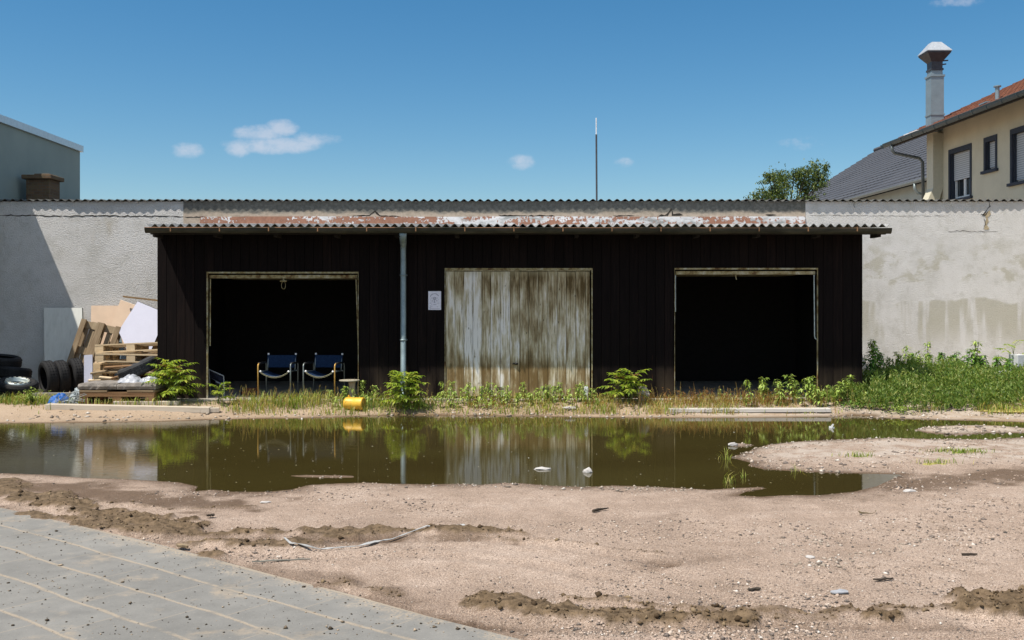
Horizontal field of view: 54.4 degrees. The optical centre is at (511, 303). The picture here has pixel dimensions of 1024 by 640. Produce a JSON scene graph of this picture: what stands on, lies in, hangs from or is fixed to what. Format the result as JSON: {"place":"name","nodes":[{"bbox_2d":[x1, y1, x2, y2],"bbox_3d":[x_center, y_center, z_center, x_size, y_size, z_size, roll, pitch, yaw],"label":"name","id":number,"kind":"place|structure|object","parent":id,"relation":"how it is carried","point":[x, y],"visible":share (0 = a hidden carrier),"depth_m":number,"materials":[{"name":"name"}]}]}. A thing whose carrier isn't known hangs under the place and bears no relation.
{"place":"outdoors","nodes":[
{"label":"outdoors","id":0,"kind":"place"},
{"bbox_2d":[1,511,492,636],"bbox_3d":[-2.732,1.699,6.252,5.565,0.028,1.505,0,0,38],"label":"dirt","id":1,"kind":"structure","parent":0,"point":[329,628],"depth_m":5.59,"materials":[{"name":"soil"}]},
{"bbox_2d":[0,508,521,639],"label":"road","id":2,"kind":"structure","parent":0,"point":[85,561],"depth_m":5.72,"materials":[{"name":"concrete"}]},
{"bbox_2d":[0,385,1023,639],"bbox_3d":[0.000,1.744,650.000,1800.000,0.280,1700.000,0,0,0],"label":"ground","id":3,"kind":"structure","parent":0,"point":[492,551],"depth_m":7.37,"materials":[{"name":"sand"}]},
{"bbox_2d":[0,376,38,396],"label":"tyre","id":4,"kind":"object","parent":3,"relation":"on","point":[15,385],"visible":0.92,"depth_m":16.69,"materials":[{"name":"black rubber"}]},
{"bbox_2d":[16,387,50,403],"bbox_3d":[-7.648,1.467,15.900,0.531,0.292,0.291,0,0,-19],"label":"weed plant","id":5,"kind":"object","parent":3,"relation":"on","point":[32,399],"visible":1,"depth_m":15.88,"materials":[{"name":"green plant"}]},
{"bbox_2d":[0,114,83,199],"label":"hall building","id":6,"kind":"structure","parent":3,"relation":"on","point":[25,149],"depth_m":22.42,"materials":[{"name":"metal"}]},
{"bbox_2d":[38,360,59,392],"bbox_3d":[-8.120,1.298,17.450,0.198,0.617,0.617,-8,5,-42],"label":"tyre","id":7,"kind":"object","parent":3,"relation":"on","point":[48,376],"visible":0.88,"depth_m":17.29,"materials":[{"name":"black rubber"}]},
{"bbox_2d":[32,392,70,399],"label":"beam","id":8,"kind":"structure","parent":3,"relation":"on","point":[54,393],"depth_m":16.66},
{"bbox_2d":[47,393,70,403],"bbox_3d":[-7.261,1.521,16.000,0.429,0.190,0.380,0,0,-17],"label":"tarpaulin","id":9,"kind":"object","parent":3,"relation":"on","point":[53,398],"visible":0.54,"depth_m":15.93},
{"bbox_2d":[54,360,70,391],"bbox_3d":[-7.968,1.298,17.587,0.198,0.617,0.617,-6,4,-40],"label":"tyre","id":10,"kind":"object","parent":3,"relation":"on","point":[62,366],"visible":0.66,"depth_m":17.38,"materials":[{"name":"black rubber"}]},
{"bbox_2d":[44,308,83,361],"bbox_3d":[-9.099,0.843,20.227,0.951,1.534,0.355,0,0,0],"label":"board","id":11,"kind":"object","parent":3,"relation":"on","point":[61,325],"visible":0.59,"depth_m":20.27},
{"bbox_2d":[60,391,86,403],"bbox_3d":[-6.940,1.486,15.911,0.558,0.219,0.328,0,0,0],"label":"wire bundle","id":12,"kind":"object","parent":3,"relation":"on","point":[71,401],"visible":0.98,"depth_m":15.84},
{"bbox_2d":[70,387,79,403],"bbox_3d":[-7.008,1.468,16.055,0.337,0.255,0.386,0,0,0],"label":"plastic wrap","id":13,"kind":"object","parent":3,"relation":"on","point":[75,390],"visible":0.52,"depth_m":16.00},
{"bbox_2d":[67,358,83,391],"bbox_3d":[-7.779,1.283,17.761,0.198,0.643,0.643,-4,3,-37],"label":"tyre","id":14,"kind":"object","parent":3,"relation":"on","point":[76,366],"visible":0.68,"depth_m":17.55,"materials":[{"name":"black rubber"}]},
{"bbox_2d":[84,355,92,382],"bbox_3d":[-7.232,1.219,17.005,0.149,0.708,0.050,0,0,0],"label":"board","id":15,"kind":"object","parent":3,"relation":"on","point":[88,364],"visible":0.59,"depth_m":16.99,"materials":[{"name":"white laminate"}]},
{"bbox_2d":[67,319,120,364],"bbox_3d":[-8.307,0.958,19.730,0.814,1.221,0.144,12,-17,0],"label":"pallet","id":16,"kind":"object","parent":3,"relation":"on","point":[96,333],"visible":0.52,"depth_m":19.80,"materials":[{"name":"brown wood"}]},
{"bbox_2d":[119,301,156,348],"bbox_3d":[-7.320,0.468,19.870,1.025,1.043,0.420,0,0,0],"label":"board","id":17,"kind":"object","parent":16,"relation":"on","point":[139,325],"visible":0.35,"depth_m":19.85,"materials":[{"name":"white laminate"}]},
{"bbox_2d":[123,296,156,300],"bbox_3d":[-6.923,-0.049,20.010,1.882,0.238,0.034,0,0,7],"label":"slat","id":18,"kind":"object","parent":17,"relation":"on","point":[140,298],"visible":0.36,"depth_m":20.06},
{"bbox_2d":[91,306,117,362],"bbox_3d":[-8.276,0.821,20.273,0.690,1.577,0.305,0,0,0],"label":"board","id":19,"kind":"object","parent":3,"relation":"on","point":[104,314],"visible":0.32,"depth_m":20.37,"materials":[{"name":"wood"}]},
{"bbox_2d":[115,338,125,375],"bbox_3d":[-7.817,1.053,20.000,0.444,1.114,0.280,0,0,0],"label":"board","id":20,"kind":"object","parent":3,"relation":"on","point":[122,349],"visible":0.14,"depth_m":20.01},
{"bbox_2d":[109,300,134,343],"bbox_3d":[-7.999,0.735,20.081,0.852,1.643,0.255,0,0,-35],"label":"board","id":21,"kind":"object","parent":3,"relation":"on","point":[124,310],"visible":0.23,"depth_m":20.18,"materials":[{"name":"wood"}]},
{"bbox_2d":[79,391,171,403],"bbox_3d":[-6.298,1.528,16.259,1.216,0.144,0.806,0,0,0],"label":"pallet","id":22,"kind":"object","parent":3,"relation":"on","point":[101,398],"visible":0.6,"depth_m":15.86,"materials":[{"name":"brown wood"}]},
{"bbox_2d":[79,387,167,394],"bbox_3d":[-6.300,1.416,16.258,1.200,0.078,0.765,0,0,0],"label":"wooden tray","id":23,"kind":"object","parent":22,"relation":"on","point":[120,391],"visible":0.74,"depth_m":15.88,"materials":[{"name":"brown wood"}]},
{"bbox_2d":[78,380,120,388],"bbox_3d":[-6.622,1.313,16.215,0.615,0.103,0.671,0,0,0],"label":"concrete slab","id":24,"kind":"object","parent":23,"relation":"on","point":[104,384],"depth_m":15.90,"materials":[{"name":"concrete"}]},
{"bbox_2d":[117,380,165,388],"bbox_3d":[-5.997,1.313,16.215,0.615,0.103,0.670,0,0,0],"label":"concrete slab","id":25,"kind":"object","parent":23,"relation":"on","point":[140,385],"depth_m":15.90,"materials":[{"name":"concrete"}]},
{"bbox_2d":[117,374,140,382],"bbox_3d":[-6.220,1.203,16.202,0.459,0.127,0.457,0,0,0],"label":"plastic bag","id":26,"kind":"object","parent":25,"relation":"on","point":[132,378],"visible":0.89,"depth_m":16.08,"materials":[{"name":"plastic"}]},
{"bbox_2d":[139,376,158,381],"bbox_3d":[-5.901,1.219,16.247,0.430,0.095,0.437,0,0,0],"label":"plastic film","id":27,"kind":"object","parent":25,"relation":"on","point":[147,378],"visible":0.65,"depth_m":16.16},
{"bbox_2d":[45,403,211,412],"bbox_3d":[-6.019,1.636,15.647,2.577,0.086,0.164,1,0,1],"label":"plank","id":28,"kind":"object","parent":3,"relation":"on","point":[189,409],"visible":0.95,"depth_m":15.57,"materials":[{"name":"wood"}]},
{"bbox_2d":[113,401,180,404],"bbox_3d":[-5.829,1.579,15.902,1.016,0.062,0.125,0,0,-5],"label":"plank","id":29,"kind":"object","parent":3,"relation":"on","point":[151,403],"visible":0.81,"depth_m":15.85,"materials":[{"name":"wood"}]},
{"bbox_2d":[142,358,204,400],"bbox_3d":[-5.518,1.252,16.179,1.067,0.762,1.092,0,0,0],"label":"tree of heaven sapling","id":30,"kind":"object","parent":3,"relation":"on","point":[168,373],"visible":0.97,"depth_m":16.13,"materials":[{"name":"green plant"}]},
{"bbox_2d":[176,543,187,547],"bbox_3d":[-2.310,1.693,6.974,0.104,0.022,0.039,0,0,28],"label":"wood chip","id":31,"kind":"object","parent":3,"relation":"on","point":[180,545],"visible":1,"depth_m":6.96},
{"bbox_2d":[199,407,219,412],"bbox_3d":[-4.749,1.664,15.636,0.296,0.071,0.104,1,0,-14],"label":"plank","id":32,"kind":"object","parent":3,"relation":"on","point":[214,409],"visible":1,"depth_m":15.61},
{"bbox_2d":[207,382,235,403],"bbox_3d":[-4.743,1.446,16.128,0.561,0.394,0.441,0,0,19],"label":"tree of heaven sapling","id":33,"kind":"object","parent":3,"relation":"on","point":[221,392],"visible":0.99,"depth_m":16.11,"materials":[{"name":"green plant"}]},
{"bbox_2d":[252,558,309,561],"bbox_3d":[-1.540,1.710,6.645,0.381,0.014,0.024,0,0,-15],"label":"metal strip","id":34,"kind":"object","parent":3,"relation":"on","point":[282,560],"visible":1,"depth_m":6.64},
{"bbox_2d":[343,395,365,409],"bbox_3d":[-2.519,1.569,15.896,0.323,0.241,0.202,0,0,14],"label":"canister","id":35,"kind":"object","parent":3,"relation":"on","point":[356,402],"visible":0.98,"depth_m":15.82,"materials":[{"name":"yellow plastic"}]},
{"bbox_2d":[283,524,464,548],"bbox_3d":[-0.932,1.692,7.252,1.390,0.051,0.334,0,0,-24],"label":"strap","id":36,"kind":"object","parent":3,"relation":"on","point":[306,545],"visible":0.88,"depth_m":7.06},
{"bbox_2d":[381,370,426,409],"bbox_3d":[-1.697,1.384,15.944,0.804,0.664,0.790,0,0,0],"label":"tree of heaven sapling","id":37,"kind":"object","parent":3,"relation":"on","point":[405,381],"visible":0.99,"depth_m":15.82,"materials":[{"name":"green plant"}]},
{"bbox_2d":[444,380,456,399],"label":"weed plant","id":38,"kind":"object","parent":3,"relation":"on","point":[450,389],"visible":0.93,"depth_m":16.14,"materials":[{"name":"green plant"}]},
{"bbox_2d":[446,390,457,407],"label":"weed plant","id":39,"kind":"object","parent":3,"relation":"on","point":[454,393],"visible":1,"depth_m":15.97,"materials":[{"name":"green plant"}]},
{"bbox_2d":[465,385,471,404],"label":"weed plant","id":40,"kind":"object","parent":3,"relation":"on","point":[467,395],"visible":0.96,"depth_m":16.10,"materials":[{"name":"green plant"}]},
{"bbox_2d":[485,382,492,401],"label":"weed plant","id":41,"kind":"object","parent":3,"relation":"on","point":[488,386],"visible":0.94,"depth_m":16.27,"materials":[{"name":"green plant"}]},
{"bbox_2d":[502,385,509,402],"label":"weed plant","id":42,"kind":"object","parent":3,"relation":"on","point":[507,388],"visible":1,"depth_m":16.04,"materials":[{"name":"green plant"}]},
{"bbox_2d":[0,174,1023,382],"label":"long building","id":43,"kind":"structure","parent":3,"relation":"on","point":[946,276],"depth_m":20.50,"materials":[{"name":"paint"}]},
{"bbox_2d":[595,118,597,200],"bbox_3d":[2.038,-3.343,24.000,0.056,2.286,0.044,0,0,0],"label":"mast","id":44,"kind":"object","parent":43,"relation":"on","point":[596,162],"visible":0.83,"depth_m":23.98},
{"bbox_2d":[0,388,1023,415],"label":"grass","id":45,"kind":"structure","parent":3,"relation":"on","point":[293,403],"depth_m":15.93,"materials":[{"name":"plant"}]},
{"bbox_2d":[0,480,1023,626],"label":"mud","id":46,"kind":"structure","parent":3,"relation":"on","point":[738,618],"depth_m":5.61,"materials":[{"name":"soil"}]},
{"bbox_2d":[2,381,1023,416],"bbox_3d":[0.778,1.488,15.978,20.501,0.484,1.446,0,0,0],"label":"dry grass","id":47,"kind":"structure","parent":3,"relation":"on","point":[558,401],"depth_m":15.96,"materials":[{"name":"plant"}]},
{"bbox_2d":[6,402,1023,570],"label":"rubble","id":48,"kind":"object","parent":3,"relation":"on","point":[819,563],"visible":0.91,"depth_m":12.88,"materials":[{"name":"stone"}]},
{"bbox_2d":[144,216,891,401],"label":"garage shed","id":49,"kind":"structure","parent":3,"relation":"on","point":[698,304],"depth_m":16.68,"materials":[{"name":"wood"}]},
{"bbox_2d":[208,369,224,395],"bbox_3d":[-5.132,1.346,17.077,0.476,0.474,0.193,0,0,44],"label":"folded lounger","id":50,"kind":"object","parent":49,"relation":"on","point":[218,378],"visible":0.93,"depth_m":17.01,"materials":[{"name":"blue fabric"}]},
{"bbox_2d":[241,388,256,395],"bbox_3d":[-4.539,1.516,17.210,0.270,0.125,0.130,0,0,-23],"label":"brick","id":51,"kind":"object","parent":49,"relation":"on","point":[251,391],"visible":0.66,"depth_m":17.17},
{"bbox_2d":[257,353,298,398],"bbox_3d":[-3.936,1.208,16.780,0.579,0.740,0.544,0,0,2],"label":"chair","id":52,"kind":"object","parent":49,"relation":"on","point":[290,361],"visible":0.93,"depth_m":16.99,"materials":[{"name":"fabric"}]},
{"bbox_2d":[209,275,357,345],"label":"garage door","id":53,"kind":"structure","parent":49,"relation":"in","point":[283,278],"depth_m":16.72,"materials":[{"name":"wood"}]},
{"bbox_2d":[303,353,344,397],"bbox_3d":[-3.162,1.208,16.780,0.579,0.740,0.544,0,0,9],"label":"chair","id":54,"kind":"object","parent":49,"relation":"on","point":[334,361],"visible":0.98,"depth_m":16.97,"materials":[{"name":"fabric"}]},
{"bbox_2d":[339,378,359,396],"bbox_3d":[-2.679,1.407,16.400,0.336,0.386,0.336,0,0,0],"label":"side table","id":55,"kind":"object","parent":49,"relation":"on","point":[352,382],"visible":0.79,"depth_m":16.35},
{"bbox_2d":[428,291,440,309],"bbox_3d":[-1.294,-0.058,16.667,0.214,0.312,0.004,0,0,0],"label":"notice","id":56,"kind":"object","parent":49,"relation":"attached to","point":[434,300],"visible":1,"depth_m":16.67,"materials":[{"name":"white paper"}]},
{"bbox_2d":[446,270,589,395],"bbox_3d":[0.099,0.492,16.680,2.428,2.116,0.081,0,0,0],"label":"garage door","id":57,"kind":"structure","parent":49,"relation":"in","point":[514,327],"depth_m":16.68,"materials":[{"name":"wood"}]},
{"bbox_2d":[675,271,816,338],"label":"door frame","id":58,"kind":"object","parent":49,"relation":"in","point":[735,274],"depth_m":16.72,"materials":[{"name":"metal"}]},
{"bbox_2d":[558,388,571,402],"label":"weed plant","id":59,"kind":"object","parent":3,"relation":"on","point":[569,390],"visible":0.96,"depth_m":16.25,"materials":[{"name":"green plant"}]},
{"bbox_2d":[573,384,580,399],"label":"weed plant","id":60,"kind":"object","parent":3,"relation":"on","point":[577,392],"visible":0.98,"depth_m":16.32,"materials":[{"name":"green plant"}]},
{"bbox_2d":[579,384,588,403],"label":"weed plant","id":61,"kind":"object","parent":3,"relation":"on","point":[584,392],"visible":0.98,"depth_m":16.16,"materials":[{"name":"green plant"}]},
{"bbox_2d":[597,368,651,402],"bbox_3d":[1.842,1.336,16.240,0.929,0.606,0.933,0,0,0],"label":"tree of heaven sapling","id":62,"kind":"object","parent":3,"relation":"on","point":[628,385],"visible":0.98,"depth_m":16.23,"materials":[{"name":"green plant"}]},
{"bbox_2d":[637,386,649,400],"bbox_3d":[2.158,1.496,16.390,0.224,0.287,0.208,0,0,0],"label":"stone","id":63,"kind":"object","parent":3,"relation":"on","point":[642,392],"visible":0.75,"depth_m":16.32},
{"bbox_2d":[466,387,842,409],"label":"sorrel undergrowth","id":64,"kind":"object","parent":3,"relation":"on","point":[767,399],"visible":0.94,"depth_m":16.10,"materials":[{"name":"plant"}]},
{"bbox_2d":[743,380,753,405],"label":"weed plant","id":65,"kind":"object","parent":3,"relation":"on","point":[748,387],"visible":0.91,"depth_m":15.99,"materials":[{"name":"green plant"}]},
{"bbox_2d":[668,407,830,412],"bbox_3d":[3.762,1.681,15.789,2.550,0.056,0.195,0,0,0],"label":"plank","id":66,"kind":"object","parent":3,"relation":"on","point":[698,410],"visible":0.91,"depth_m":15.70,"materials":[{"name":"wood"}]},
{"bbox_2d":[758,381,766,403],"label":"weed plant","id":67,"kind":"object","parent":3,"relation":"on","point":[764,384],"visible":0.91,"depth_m":16.20,"materials":[{"name":"green plant"}]},
{"bbox_2d":[773,379,785,402],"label":"weed plant","id":68,"kind":"object","parent":3,"relation":"on","point":[778,382],"visible":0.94,"depth_m":16.12,"materials":[{"name":"green plant"}]},
{"bbox_2d":[743,158,831,199],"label":"birch tree","id":69,"kind":"object","parent":3,"relation":"on","point":[807,186],"visible":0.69,"depth_m":44.49,"materials":[{"name":"green plant"}]},
{"bbox_2d":[783,374,796,402],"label":"weed plant","id":70,"kind":"object","parent":3,"relation":"on","point":[790,387],"visible":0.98,"depth_m":16.29,"materials":[{"name":"green plant"}]},
{"bbox_2d":[802,378,812,400],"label":"weed plant","id":71,"kind":"object","parent":3,"relation":"on","point":[806,387],"visible":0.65,"depth_m":16.36,"materials":[{"name":"green plant"}]},
{"bbox_2d":[807,376,819,404],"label":"weed plant","id":72,"kind":"object","parent":3,"relation":"on","point":[811,385],"visible":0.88,"depth_m":16.14,"materials":[{"name":"green plant"}]},
{"bbox_2d":[813,384,831,406],"bbox_3d":[4.980,1.489,16.043,0.368,0.391,0.250,0,0,-25],"label":"weed plant","id":73,"kind":"object","parent":3,"relation":"on","point":[823,393],"visible":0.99,"depth_m":16.03,"materials":[{"name":"green plant"}]},
{"bbox_2d":[830,589,847,593],"bbox_3d":[1.941,1.705,5.899,0.120,0.008,0.074,0,0,-35],"label":"paper scrap","id":74,"kind":"object","parent":3,"relation":"on","point":[839,591],"visible":1,"depth_m":5.89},
{"bbox_2d":[834,381,844,402],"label":"weed plant","id":75,"kind":"object","parent":3,"relation":"on","point":[841,386],"visible":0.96,"depth_m":16.15,"materials":[{"name":"green plant"}]},
{"bbox_2d":[831,400,867,408],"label":"leafy clump","id":76,"kind":"object","parent":3,"relation":"on","point":[849,402],"visible":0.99,"depth_m":15.97,"materials":[{"name":"green plant"}]},
{"bbox_2d":[845,375,854,395],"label":"weed plant","id":77,"kind":"object","parent":3,"relation":"on","point":[849,377],"visible":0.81,"depth_m":16.39,"materials":[{"name":"green plant"}]},
{"bbox_2d":[832,450,874,457],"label":"grass tuft","id":78,"kind":"object","parent":3,"relation":"on","point":[854,455],"visible":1,"depth_m":11.24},
{"bbox_2d":[801,135,926,199],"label":"roof","id":79,"kind":"structure","parent":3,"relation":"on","point":[879,173],"depth_m":46.08,"materials":[{"name":"grey tile"}]},
{"bbox_2d":[865,348,879,376],"bbox_3d":[6.209,1.185,17.210,0.337,0.871,0.258,0,0,0],"label":"weed plant","id":80,"kind":"object","parent":3,"relation":"on","point":[874,359],"visible":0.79,"depth_m":17.15,"materials":[{"name":"green plant"}]},
{"bbox_2d":[866,339,878,370],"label":"weed plant","id":81,"kind":"object","parent":3,"relation":"on","point":[872,346],"visible":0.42,"depth_m":17.88,"materials":[{"name":"green plant"}]},
{"bbox_2d":[862,352,884,380],"bbox_3d":[6.316,1.231,17.430,0.501,0.780,0.316,0,0,-26],"label":"weed plant","id":82,"kind":"object","parent":3,"relation":"on","point":[866,360],"visible":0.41,"depth_m":17.41,"materials":[{"name":"green plant"}]},
{"bbox_2d":[893,345,911,372],"bbox_3d":[7.141,1.188,18.204,0.382,0.864,0.286,0,0,0],"label":"weed plant","id":83,"kind":"object","parent":3,"relation":"on","point":[906,351],"visible":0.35,"depth_m":18.18,"materials":[{"name":"green plant"}]},
{"bbox_2d":[882,406,922,413],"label":"leafy clump","id":84,"kind":"object","parent":3,"relation":"on","point":[901,409],"visible":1,"depth_m":15.59,"materials":[{"name":"green plant"}]},
{"bbox_2d":[808,354,1023,409],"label":"undergrowth","id":85,"kind":"object","parent":3,"relation":"on","point":[892,383],"visible":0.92,"depth_m":16.32,"materials":[{"name":"green plant"}]},
{"bbox_2d":[914,341,932,370],"bbox_3d":[7.504,1.150,18.173,0.456,0.941,0.312,0,0,-27],"label":"weed plant","id":86,"kind":"object","parent":3,"relation":"on","point":[928,347],"visible":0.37,"depth_m":18.14,"materials":[{"name":"green plant"}]},
{"bbox_2d":[911,457,974,464],"bbox_3d":[4.591,1.690,10.737,0.753,0.095,0.282,0,0,-12],"label":"grass tuft","id":87,"kind":"object","parent":3,"relation":"on","point":[933,463],"visible":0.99,"depth_m":10.72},
{"bbox_2d":[880,42,1023,199],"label":"cream house","id":88,"kind":"structure","parent":3,"relation":"on","point":[975,150],"depth_m":28.31,"materials":[{"name":"beige paint"}]},
{"bbox_2d":[948,143,972,199],"bbox_3d":[13.114,-3.790,28.988,0.300,1.580,1.477,0,0,-2],"label":"window","id":89,"kind":"structure","parent":88,"relation":"in","point":[959,164],"depth_m":29.22,"materials":[{"name":"white glass"}]},
{"bbox_2d":[980,134,998,174],"bbox_3d":[13.187,-4.100,27.288,0.300,1.000,0.817,0,0,-2],"label":"window","id":90,"kind":"structure","parent":88,"relation":"in","point":[989,148],"depth_m":27.43,"materials":[{"name":"grey glass"}]},
{"bbox_2d":[1006,125,1023,186],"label":"window","id":91,"kind":"structure","parent":88,"relation":"in","point":[1016,140],"depth_m":26.13,"materials":[{"name":"grey glass"}]},
{"bbox_2d":[922,446,994,454],"bbox_3d":[5.162,1.695,11.535,0.897,0.087,0.503,0,0,0],"label":"grass tuft","id":92,"kind":"object","parent":3,"relation":"on","point":[962,450],"visible":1,"depth_m":11.52,"materials":[{"name":"plant"}]},
{"bbox_2d":[971,340,983,364],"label":"weed plant","id":93,"kind":"object","parent":3,"relation":"on","point":[975,343],"visible":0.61,"depth_m":18.22,"materials":[{"name":"green plant"}]},
{"bbox_2d":[967,352,988,368],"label":"weed plant","id":94,"kind":"object","parent":3,"relation":"on","point":[974,362],"visible":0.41,"depth_m":18.16,"materials":[{"name":"green plant"}]},
{"bbox_2d":[975,355,999,367],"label":"weed plant","id":95,"kind":"object","parent":3,"relation":"on","point":[996,360],"visible":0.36,"depth_m":18.25,"materials":[{"name":"green plant"}]},
{"bbox_2d":[965,405,1023,411],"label":"grass tuft","id":96,"kind":"object","parent":3,"relation":"on","point":[985,410],"visible":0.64,"depth_m":15.72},
{"bbox_2d":[992,355,1012,369],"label":"weed plant","id":97,"kind":"object","parent":3,"relation":"on","point":[996,363],"visible":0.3,"depth_m":18.03,"materials":[{"name":"green plant"}]},
{"bbox_2d":[992,340,1023,372],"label":"tree of heaven sapling","id":98,"kind":"object","parent":3,"relation":"on","point":[1003,358],"visible":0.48,"depth_m":18.18,"materials":[{"name":"green plant"}]},
{"bbox_2d":[0,415,1023,496],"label":"water","id":99,"kind":"structure","parent":0,"point":[671,452],"depth_m":11.98,"materials":[{"name":"liquid"}]},
{"bbox_2d":[0,0,1023,200],"label":"sky","id":100,"kind":"structure","parent":0,"point":[331,100],"materials":[{"name":"blue"}]},
{"bbox_3d":[9.180,1.242,18.100,0.400,0.214,0.240,0,0,-6],"label":"concrete block","id":101,"kind":"object","parent":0,"visible":0},
{"bbox_2d":[1009,354,1023,366],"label":"concrete block","id":102,"kind":"object","parent":101,"relation":"on","point":[1018,359],"depth_m":17.98,"materials":[{"name":"concrete"}]},
{"bbox_3d":[-6.719,1.382,17.578,1.217,0.144,0.814,0,0,6],"label":"pallet","id":103,"kind":"object","parent":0,"visible":0},
{"bbox_2d":[93,371,156,378],"bbox_3d":[-6.601,1.236,17.455,1.222,0.144,0.811,0,0,-7],"label":"pallet","id":104,"kind":"object","parent":103,"relation":"on","point":[110,374],"visible":0.23,"depth_m":17.17,"materials":[{"name":"brown wood"}]},
{"bbox_2d":[90,368,120,373],"bbox_3d":[-6.909,1.142,17.009,0.550,0.025,0.100,-8,9,-6],"label":"offcut","id":105,"kind":"object","parent":104,"relation":"on","point":[109,370],"visible":0.74,"depth_m":16.97,"materials":[{"name":"brown wood"}]},
{"bbox_2d":[104,365,130,368],"bbox_3d":[-6.710,1.067,16.990,0.480,0.025,0.100,-3,8,0],"label":"offcut","id":106,"kind":"object","parent":105,"relation":"on","point":[119,366],"visible":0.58,"depth_m":16.94,"materials":[{"name":"brown wood"}]},
{"bbox_2d":[93,362,156,371],"bbox_3d":[-6.644,1.090,17.601,1.219,0.144,0.810,0,0,4],"label":"pallet","id":107,"kind":"object","parent":104,"relation":"on","point":[99,366],"visible":0.24,"depth_m":17.24,"materials":[{"name":"brown wood"}]},
{"bbox_2d":[95,353,156,362],"bbox_3d":[-6.578,0.944,17.521,1.219,0.144,0.809,1,-2,-3],"label":"pallet","id":108,"kind":"object","parent":107,"relation":"on","point":[115,357],"visible":0.62,"depth_m":17.14,"materials":[{"name":"brown wood"}]},
{"bbox_2d":[95,342,156,352],"bbox_3d":[-6.622,0.783,17.627,1.216,0.144,0.811,-3,-5,-3],"label":"pallet","id":109,"kind":"object","parent":108,"relation":"on","point":[130,348],"visible":0.66,"depth_m":17.27,"materials":[{"name":"brown wood"}]},
{"bbox_2d":[117,356,156,378],"bbox_3d":[-6.360,1.100,16.930,0.678,0.218,0.678,-25,8,-16],"label":"tyre","id":110,"kind":"object","parent":104,"relation":"on","point":[141,367],"visible":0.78,"depth_m":16.66,"materials":[{"name":"grey rubber"}]},
{"bbox_3d":[-8.820,1.415,17.620,0.617,0.198,0.617,0,0,33],"label":"tyre","id":111,"kind":"object","parent":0,"visible":0},
{"bbox_2d":[0,366,31,377],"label":"tyre","id":112,"kind":"object","parent":111,"relation":"on","point":[5,371],"visible":0.91,"depth_m":17.31,"materials":[{"name":"black rubber"}]},
{"bbox_2d":[0,354,21,367],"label":"tyre","id":113,"kind":"object","parent":112,"relation":"on","point":[7,360],"visible":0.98,"depth_m":17.48,"materials":[{"name":"black rubber"}]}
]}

